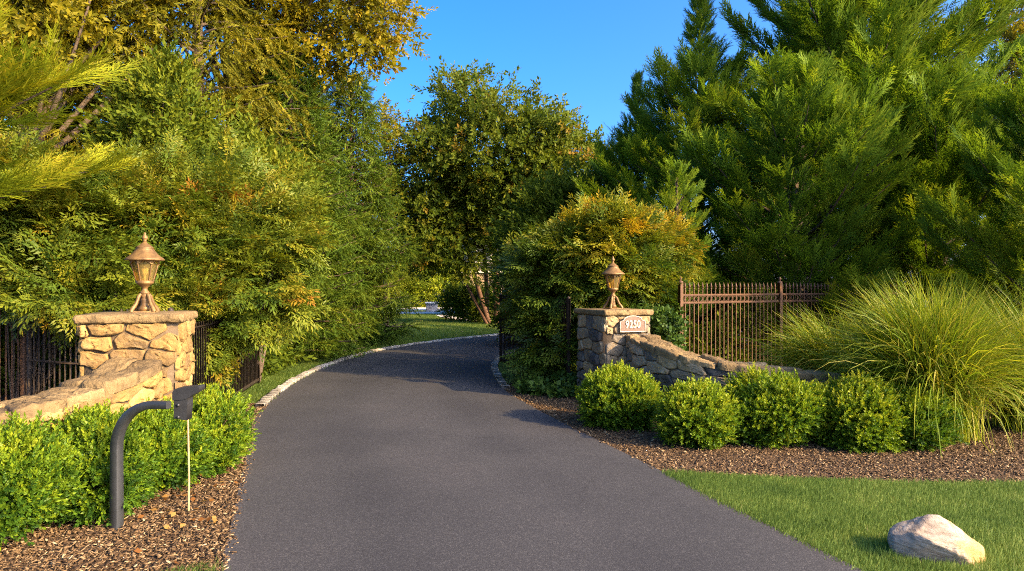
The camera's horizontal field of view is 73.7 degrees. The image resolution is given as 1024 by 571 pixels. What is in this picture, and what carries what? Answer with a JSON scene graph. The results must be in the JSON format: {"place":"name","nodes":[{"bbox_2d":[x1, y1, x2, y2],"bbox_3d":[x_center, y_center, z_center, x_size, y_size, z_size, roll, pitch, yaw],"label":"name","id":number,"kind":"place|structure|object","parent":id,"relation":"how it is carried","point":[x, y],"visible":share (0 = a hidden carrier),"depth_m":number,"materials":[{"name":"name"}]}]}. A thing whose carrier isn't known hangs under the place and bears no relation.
{"place":"outdoors","nodes":[
{"label":"outdoors","id":0,"kind":"place"},
{"bbox_2d":[0,402,268,570],"bbox_3d":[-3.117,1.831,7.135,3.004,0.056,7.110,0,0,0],"label":"mulch","id":1,"kind":"object","parent":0,"point":[97,549],"visible":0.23,"depth_m":4.94,"materials":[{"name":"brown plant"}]},
{"bbox_2d":[0,410,87,550],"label":"boxwood","id":2,"kind":"object","parent":1,"relation":"on","point":[36,472],"visible":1,"depth_m":4.75,"materials":[{"name":"green plant"}]},
{"bbox_2d":[0,356,164,443],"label":"stone wall","id":3,"kind":"structure","parent":1,"relation":"on","point":[120,381],"depth_m":6.05,"materials":[{"name":"beige stone"}]},
{"bbox_2d":[37,398,163,529],"bbox_3d":[-3.396,1.450,5.569,1.060,1.027,1.086,0,0,0],"label":"boxwood","id":4,"kind":"object","parent":1,"relation":"on","point":[93,426],"visible":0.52,"depth_m":5.36,"materials":[{"name":"green plant"}]},
{"bbox_2d":[72,311,197,400],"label":"stone pillar","id":5,"kind":"structure","parent":1,"relation":"on","point":[165,337],"depth_m":6.89,"materials":[{"name":"beige stone"}]},
{"bbox_2d":[124,232,164,312],"bbox_3d":[-3.917,-0.140,7.282,0.384,0.857,0.384,0,0,-17],"label":"pillar lantern","id":6,"kind":"object","parent":5,"relation":"on","point":[144,251],"visible":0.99,"depth_m":7.23,"materials":[{"name":"brown metal"}]},
{"bbox_2d":[109,384,204,529],"bbox_3d":[-2.697,1.329,5.137,0.690,1.143,0.191,0,0,0],"label":"bracket post","id":7,"kind":"object","parent":1,"relation":"on","point":[182,398],"visible":0.98,"depth_m":5.14,"materials":[{"name":"black metal"}]},
{"bbox_2d":[122,394,223,492],"bbox_3d":[-3.276,1.498,6.250,1.182,0.941,1.130,0,0,0],"label":"boxwood","id":8,"kind":"object","parent":1,"relation":"on","point":[166,430],"visible":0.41,"depth_m":6.07,"materials":[{"name":"green plant"}]},
{"bbox_2d":[118,464,245,570],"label":"fallen leaves","id":9,"kind":"object","parent":1,"relation":"on","point":[137,550],"visible":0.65,"depth_m":5.37,"materials":[{"name":"plant"}]},
{"bbox_2d":[187,420,189,511],"bbox_3d":[-2.631,1.470,5.550,0.025,0.960,0.017,0,0,0],"label":"stake","id":10,"kind":"object","parent":1,"relation":"on","point":[188,451],"visible":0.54,"depth_m":5.54,"materials":[{"name":"beige wood"}]},
{"bbox_2d":[160,556,225,570],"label":"grass","id":11,"kind":"structure","parent":1,"relation":"on","point":[205,566],"depth_m":4.39,"materials":[{"name":"plant"}]},
{"bbox_2d":[157,239,272,390],"bbox_3d":[-4.728,0.565,10.722,2.188,2.590,3.839,0,0,-10],"label":"nandina","id":12,"kind":"object","parent":1,"relation":"on","point":[221,358],"visible":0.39,"depth_m":9.60,"materials":[{"name":"green plant"}]},
{"bbox_2d":[167,381,263,477],"bbox_3d":[-3.144,1.472,6.799,1.228,0.980,1.356,0,0,0],"label":"boxwood","id":13,"kind":"object","parent":1,"relation":"on","point":[211,408],"visible":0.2,"depth_m":6.71,"materials":[{"name":"green plant"}]},
{"bbox_2d":[77,314,497,402],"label":"lawn","id":14,"kind":"structure","parent":0,"point":[352,353],"depth_m":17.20,"materials":[{"name":"green plant"}]},
{"bbox_2d":[4,25,118,148],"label":"woodland tree","id":15,"kind":"object","parent":14,"relation":"on","point":[84,94],"depth_m":20.89,"materials":[{"name":"green plant"}]},
{"bbox_2d":[186,102,349,382],"bbox_3d":[-4.783,-0.729,12.746,2.896,5.206,3.668,0,0,-44],"label":"holly tree","id":16,"kind":"object","parent":14,"relation":"on","point":[276,156],"visible":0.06,"depth_m":12.51,"materials":[{"name":"green plant"}]},
{"bbox_2d":[261,283,316,378],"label":"understory shrub","id":17,"kind":"object","parent":14,"relation":"on","point":[273,359],"visible":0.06,"depth_m":13.92,"materials":[{"name":"green plant"}]},
{"bbox_2d":[176,0,438,122],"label":"maple tree","id":18,"kind":"object","parent":14,"relation":"on","point":[333,33],"visible":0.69,"depth_m":16.77,"materials":[{"name":"yellow plant"}]},
{"bbox_2d":[238,35,384,366],"bbox_3d":[-5.540,-2.038,16.947,4.633,8.290,4.698,0,0,0],"label":"spruce tree","id":19,"kind":"object","parent":14,"relation":"on","point":[327,342],"visible":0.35,"depth_m":16.66,"materials":[{"name":"green plant"}]},
{"bbox_2d":[283,83,389,340],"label":"spruce tree","id":20,"kind":"object","parent":14,"relation":"on","point":[321,160],"visible":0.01,"depth_m":23.94,"materials":[{"name":"green plant"}]},
{"bbox_2d":[310,61,427,346],"bbox_3d":[-4.935,-2.426,21.215,4.633,9.119,4.698,0,0,40],"label":"spruce tree","id":21,"kind":"object","parent":14,"relation":"on","point":[378,205],"visible":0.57,"depth_m":20.79,"materials":[{"name":"green plant"}]},
{"bbox_2d":[359,92,423,323],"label":"deciduous tree","id":22,"kind":"object","parent":14,"relation":"on","point":[389,150],"visible":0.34,"depth_m":29.55,"materials":[{"name":"green plant"}]},
{"bbox_2d":[433,282,467,320],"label":"yew shrub","id":23,"kind":"object","parent":14,"relation":"on","point":[442,303],"visible":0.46,"depth_m":35.29,"materials":[{"name":"green plant"}]},
{"bbox_2d":[447,278,480,321],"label":"yew shrub","id":24,"kind":"object","parent":14,"relation":"on","point":[463,294],"visible":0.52,"depth_m":34.55,"materials":[{"name":"green plant"}]},
{"bbox_2d":[464,297,490,322],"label":"yew shrub","id":25,"kind":"object","parent":14,"relation":"on","point":[470,311],"visible":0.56,"depth_m":33.59,"materials":[{"name":"green plant"}]},
{"bbox_2d":[469,286,493,321],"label":"yew shrub","id":26,"kind":"object","parent":14,"relation":"on","point":[483,294],"visible":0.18,"depth_m":33.75,"materials":[{"name":"green plant"}]},
{"bbox_2d":[382,55,614,323],"bbox_3d":[-0.665,-4.261,31.370,11.547,12.404,7.628,0,0,0],"label":"myrtle tree","id":27,"kind":"object","parent":14,"relation":"on","point":[544,137],"visible":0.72,"depth_m":29.85,"materials":[{"name":"green plant"}]},
{"bbox_2d":[461,176,577,293],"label":"house","id":28,"kind":"structure","parent":14,"relation":"on","point":[480,272],"depth_m":40.97,"materials":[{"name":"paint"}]},
{"bbox_2d":[364,307,450,313],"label":"pool deck","id":29,"kind":"structure","parent":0,"point":[421,308],"depth_m":48.05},
{"bbox_2d":[401,310,435,311],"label":"pool water","id":30,"kind":"structure","parent":0,"point":[422,310],"depth_m":49.75,"materials":[{"name":"teal liquid"}]},
{"bbox_2d":[425,302,438,309],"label":"stone pier","id":31,"kind":"structure","parent":0,"point":[431,306],"depth_m":51.25,"materials":[{"name":"white stone"}]},
{"bbox_2d":[375,313,507,337],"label":"grass","id":32,"kind":"structure","parent":0,"point":[440,326],"depth_m":30.04,"materials":[{"name":"green plant"}]},
{"bbox_2d":[1,291,925,403],"bbox_3d":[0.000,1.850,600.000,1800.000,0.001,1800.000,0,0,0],"label":"ground","id":33,"kind":"structure","parent":0,"point":[3,397],"depth_m":11.80,"materials":[{"name":"soil"}]},
{"bbox_2d":[0,301,25,401],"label":"iron fence","id":34,"kind":"object","parent":33,"relation":"on","point":[22,365],"visible":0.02,"depth_m":9.46,"materials":[{"name":"brown metal"}]},
{"bbox_2d":[1,312,77,395],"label":"understory shrub","id":35,"kind":"object","parent":33,"relation":"on","point":[3,361],"visible":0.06,"depth_m":11.62,"materials":[{"name":"green plant"}]},
{"bbox_2d":[1,309,79,390],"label":"understory shrub","id":36,"kind":"object","parent":33,"relation":"on","point":[62,366],"visible":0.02,"depth_m":11.70,"materials":[{"name":"green plant"}]},
{"bbox_2d":[0,118,129,399],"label":"nandina","id":37,"kind":"object","parent":33,"relation":"on","point":[18,144],"visible":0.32,"depth_m":9.28,"materials":[{"name":"green plant"}]},
{"bbox_2d":[0,0,154,205],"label":"cypress tree","id":38,"kind":"object","parent":33,"relation":"on","point":[20,83],"visible":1,"depth_m":7.00,"materials":[{"name":"green plant"}]},
{"bbox_2d":[0,0,156,361],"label":"hemlock tree","id":39,"kind":"object","parent":33,"relation":"on","point":[56,132],"visible":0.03,"depth_m":13.43,"materials":[{"name":"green plant"}]},
{"bbox_2d":[26,307,173,395],"bbox_3d":[-5.400,1.055,8.850,2.787,1.590,0.058,0,0,24],"label":"picket fence","id":40,"kind":"object","parent":33,"relation":"on","point":[29,360],"visible":0.12,"depth_m":9.26,"materials":[{"name":"metal"}]},
{"bbox_2d":[0,0,203,355],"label":"beech tree","id":41,"kind":"object","parent":33,"relation":"on","point":[79,32],"visible":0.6,"depth_m":12.70,"materials":[{"name":"yellow plant"}]},
{"bbox_2d":[0,25,222,177],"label":"woodland tree","id":42,"kind":"object","parent":33,"relation":"on","point":[79,102],"visible":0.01,"depth_m":15.78,"materials":[{"name":"green plant"}]},
{"bbox_2d":[0,134,253,353],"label":"nandina","id":43,"kind":"object","parent":33,"relation":"on","point":[39,298],"visible":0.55,"depth_m":9.06,"materials":[{"name":"green plant"}]},
{"bbox_2d":[70,32,241,243],"bbox_3d":[-6.265,-1.225,12.186,2.839,6.190,3.122,0,0,-31],"label":"holly tree","id":44,"kind":"object","parent":33,"relation":"on","point":[141,95],"visible":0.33,"depth_m":11.58,"materials":[{"name":"green plant"}]},
{"bbox_2d":[58,0,333,221],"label":"hemlock tree","id":45,"kind":"object","parent":33,"relation":"on","point":[228,50],"visible":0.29,"depth_m":14.62,"materials":[{"name":"green plant"}]},
{"bbox_2d":[77,115,337,384],"bbox_3d":[-4.537,-0.404,10.398,3.838,4.525,3.351,0,0,29],"label":"nandina","id":46,"kind":"object","parent":33,"relation":"on","point":[275,250],"visible":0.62,"depth_m":10.01,"materials":[{"name":"green plant"}]},
{"bbox_2d":[193,318,259,398],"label":"driveway gate","id":47,"kind":"structure","parent":33,"relation":"on","point":[254,374],"depth_m":9.77,"materials":[{"name":"metal"}]},
{"bbox_2d":[255,334,502,407],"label":"kerb","id":48,"kind":"structure","parent":33,"relation":"on","point":[265,400],"depth_m":14.63,"materials":[{"name":"stone"}]},
{"bbox_2d":[356,157,431,302],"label":"woodland tree","id":49,"kind":"object","parent":33,"relation":"on","point":[421,287],"visible":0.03,"depth_m":56.69,"materials":[{"name":"green plant"}]},
{"bbox_2d":[372,272,458,306],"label":"hedge","id":50,"kind":"object","parent":33,"relation":"on","point":[436,287],"visible":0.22,"depth_m":57.95,"materials":[{"name":"green plant"}]},
{"bbox_2d":[392,168,458,304],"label":"woodland tree","id":51,"kind":"object","parent":33,"relation":"on","point":[434,276],"depth_m":64.55,"materials":[{"name":"green plant"}]},
{"bbox_2d":[435,157,500,286],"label":"woodland tree","id":52,"kind":"object","parent":33,"relation":"on","point":[454,259],"depth_m":59.78,"materials":[{"name":"green plant"}]},
{"bbox_2d":[491,349,515,388],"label":"kerb","id":53,"kind":"structure","parent":33,"relation":"on","point":[500,379],"depth_m":13.72,"materials":[{"name":"stone"}]},
{"bbox_2d":[473,151,619,346],"bbox_3d":[1.694,-1.015,21.982,6.249,6.883,5.045,0,0,-26],"label":"magnolia tree","id":54,"kind":"object","parent":33,"relation":"on","point":[544,206],"visible":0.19,"depth_m":21.23,"materials":[{"name":"green plant"}]},
{"bbox_2d":[588,69,668,211],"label":"cypress tree","id":55,"kind":"object","parent":33,"relation":"on","point":[610,156],"visible":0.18,"depth_m":22.07,"materials":[{"name":"green plant"}]},
{"bbox_2d":[642,155,730,344],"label":"cypress tree","id":56,"kind":"object","parent":33,"relation":"on","point":[676,169],"visible":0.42,"depth_m":14.09,"materials":[{"name":"green plant"}]},
{"bbox_2d":[569,0,814,323],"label":"cypress tree","id":57,"kind":"object","parent":33,"relation":"on","point":[657,140],"visible":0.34,"depth_m":19.16,"materials":[{"name":"green plant"}]},
{"bbox_2d":[683,267,754,356],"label":"understory shrub","id":58,"kind":"object","parent":33,"relation":"on","point":[704,319],"visible":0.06,"depth_m":16.27,"materials":[{"name":"green plant"}]},
{"bbox_2d":[683,282,806,365],"bbox_3d":[4.515,1.045,13.810,3.163,2.282,2.114,0,0,-26],"label":"understory shrub","id":59,"kind":"object","parent":33,"relation":"on","point":[725,334],"visible":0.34,"depth_m":13.52,"materials":[{"name":"green plant"}]},
{"bbox_2d":[636,43,948,343],"bbox_3d":[6.427,-1.782,15.810,6.439,7.263,6.159,0,0,-31],"label":"cypress tree","id":60,"kind":"object","parent":33,"relation":"on","point":[790,106],"visible":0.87,"depth_m":14.39,"materials":[{"name":"green plant"}]},
{"bbox_2d":[678,276,931,366],"bbox_3d":[6.275,0.840,13.775,7.683,2.020,0.097,0,0,-29],"label":"iron fence","id":61,"kind":"object","parent":33,"relation":"on","point":[778,297],"visible":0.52,"depth_m":12.78,"materials":[{"name":"brown metal"}]},
{"bbox_2d":[741,251,879,357],"bbox_3d":[7.583,0.724,17.353,4.023,3.408,3.456,0,0,8],"label":"understory shrub","id":62,"kind":"object","parent":33,"relation":"on","point":[820,282],"visible":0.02,"depth_m":16.88,"materials":[{"name":"green plant"}]},
{"bbox_2d":[683,0,1023,278],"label":"cypress tree","id":63,"kind":"object","parent":33,"relation":"on","point":[900,45],"visible":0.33,"depth_m":16.82,"materials":[{"name":"green plant"}]},
{"bbox_2d":[831,52,1021,314],"bbox_3d":[10.780,-1.782,16.670,6.159,7.263,6.439,0,0,24],"label":"cypress tree","id":64,"kind":"object","parent":33,"relation":"on","point":[928,256],"visible":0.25,"depth_m":15.47,"materials":[{"name":"green plant"}]},
{"bbox_2d":[956,235,1023,372],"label":"understory shrub","id":65,"kind":"object","parent":33,"relation":"on","point":[1007,285],"visible":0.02,"depth_m":14.06,"materials":[{"name":"green plant"}]},
{"bbox_2d":[976,2,1023,90],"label":"deciduous tree","id":66,"kind":"object","parent":33,"relation":"on","point":[1010,34],"visible":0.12,"depth_m":26.87,"materials":[{"name":"green plant"}]},
{"bbox_2d":[4,0,1023,282],"label":"sky","id":67,"kind":"structure","parent":0,"point":[589,51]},
{"bbox_2d":[220,331,863,570],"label":"driveway","id":68,"kind":"structure","parent":0,"point":[450,455],"depth_m":5.99,"materials":[{"name":"grey asphalt"}]},
{"bbox_2d":[490,363,1023,483],"bbox_3d":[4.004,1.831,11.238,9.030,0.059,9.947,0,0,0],"label":"mulch","id":69,"kind":"object","parent":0,"point":[1005,441],"visible":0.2,"depth_m":7.30,"materials":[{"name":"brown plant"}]},
{"bbox_2d":[499,293,570,380],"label":"driveway gate","id":70,"kind":"structure","parent":69,"relation":"on","point":[568,323],"depth_m":13.00,"materials":[{"name":"metal"}]},
{"bbox_2d":[511,369,578,397],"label":"ivy","id":71,"kind":"object","parent":69,"relation":"on","point":[540,384],"visible":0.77,"depth_m":11.37,"materials":[{"name":"green plant"}]},
{"bbox_2d":[486,213,641,384],"bbox_3d":[1.007,0.502,13.572,3.107,3.910,4.828,0,0,-12],"label":"nandina","id":72,"kind":"object","parent":69,"relation":"on","point":[524,260],"visible":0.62,"depth_m":12.32,"materials":[{"name":"green plant"}]},
{"bbox_2d":[523,184,700,338],"bbox_3d":[1.716,-0.048,12.837,3.368,3.811,2.994,0,0,44],"label":"nandina","id":73,"kind":"object","parent":69,"relation":"on","point":[624,215],"visible":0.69,"depth_m":12.06,"materials":[{"name":"green plant"}]},
{"bbox_2d":[574,308,653,397],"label":"stone pillar","id":74,"kind":"structure","parent":69,"relation":"on","point":[601,338],"depth_m":10.71,"materials":[{"name":"beige stone"}]},
{"bbox_2d":[601,256,624,308],"bbox_3d":[1.637,-0.050,11.078,0.384,0.857,0.384,0,0,-22],"label":"pillar lantern","id":75,"kind":"object","parent":74,"relation":"on","point":[612,270],"visible":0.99,"depth_m":11.02,"materials":[{"name":"brown metal"}]},
{"bbox_2d":[619,316,645,331],"bbox_3d":[1.870,0.595,10.620,0.463,0.257,0.054,0,0,-23],"label":"number plaque","id":76,"kind":"object","parent":74,"relation":"attached to","point":[632,324],"visible":1,"depth_m":10.60,"materials":[{"name":"stone"}]},
{"bbox_2d":[574,358,663,432],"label":"boxwood","id":77,"kind":"object","parent":69,"relation":"on","point":[627,397],"visible":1,"depth_m":8.67,"materials":[{"name":"green plant"}]},
{"bbox_2d":[617,208,713,339],"bbox_3d":[2.785,0.170,13.049,2.271,3.377,2.428,0,0,0],"label":"nandina","id":78,"kind":"object","parent":69,"relation":"on","point":[690,237],"visible":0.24,"depth_m":12.62,"materials":[{"name":"green plant"}]},
{"bbox_2d":[648,304,692,351],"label":"ivy","id":79,"kind":"object","parent":69,"relation":"on","point":[675,325],"visible":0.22,"depth_m":11.60,"materials":[{"name":"green plant"}]},
{"bbox_2d":[651,374,745,450],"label":"boxwood","id":80,"kind":"object","parent":69,"relation":"on","point":[694,412],"visible":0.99,"depth_m":7.71,"materials":[{"name":"green plant"}]},
{"bbox_2d":[626,333,841,398],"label":"stone wall","id":81,"kind":"structure","parent":69,"relation":"on","point":[666,364],"depth_m":9.35,"materials":[{"name":"beige stone"}]},
{"bbox_2d":[721,361,834,449],"bbox_3d":[3.057,1.437,8.112,1.387,1.061,1.338,0,0,0],"label":"boxwood","id":82,"kind":"object","parent":69,"relation":"on","point":[777,409],"visible":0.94,"depth_m":7.73,"materials":[{"name":"green plant"}]},
{"bbox_2d":[738,300,869,377],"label":"silver grass","id":83,"kind":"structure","parent":69,"relation":"on","point":[798,344],"depth_m":9.70,"materials":[{"name":"plant"}]},
{"bbox_2d":[807,369,911,454],"bbox_3d":[3.926,1.452,7.952,1.298,1.025,1.331,0,0,0],"label":"boxwood","id":84,"kind":"object","parent":69,"relation":"on","point":[840,428],"visible":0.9,"depth_m":7.57,"materials":[{"name":"green plant"}]},
{"bbox_2d":[778,266,1023,457],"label":"silver grass","id":85,"kind":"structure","parent":69,"relation":"on","point":[944,350],"depth_m":7.97,"materials":[{"name":"plant"}]},
{"bbox_2d":[852,379,970,452],"bbox_3d":[4.499,1.533,7.929,1.245,0.858,1.218,0,0,0],"label":"boxwood","id":86,"kind":"object","parent":69,"relation":"on","point":[922,435],"visible":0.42,"depth_m":7.55,"materials":[{"name":"green plant"}]},
{"bbox_2d":[911,42,1023,343],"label":"cypress tree","id":87,"kind":"object","parent":69,"relation":"on","point":[998,170],"visible":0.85,"depth_m":12.10,"materials":[{"name":"green plant"}]},
{"bbox_2d":[958,281,1023,438],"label":"silver grass","id":88,"kind":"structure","parent":69,"relation":"on","point":[1016,423],"depth_m":8.67,"materials":[{"name":"plant"}]},
{"bbox_2d":[659,467,1023,570],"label":"lawn","id":89,"kind":"structure","parent":0,"point":[873,526],"depth_m":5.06,"materials":[{"name":"green plant"}]},
{"bbox_2d":[887,514,984,565],"bbox_3d":[2.869,1.783,4.618,0.614,0.410,0.385,9,6,10],"label":"boulder","id":90,"kind":"object","parent":89,"relation":"on","point":[938,537],"visible":0.81,"depth_m":4.52,"materials":[{"name":"beige stone"}]},
{"bbox_2d":[871,535,1006,570],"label":"grass","id":91,"kind":"structure","parent":89,"relation":"on","point":[898,557],"depth_m":4.42,"materials":[{"name":"green plant"}]},
{"label":"lawn strip","id":92,"kind":"structure","parent":0,"visible":0},
{"bbox_2d":[498,350,524,382],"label":"shrub","id":93,"kind":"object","parent":92,"relation":"on","point":[503,366],"depth_m":14.40,"materials":[{"name":"green plant"}]}
]}

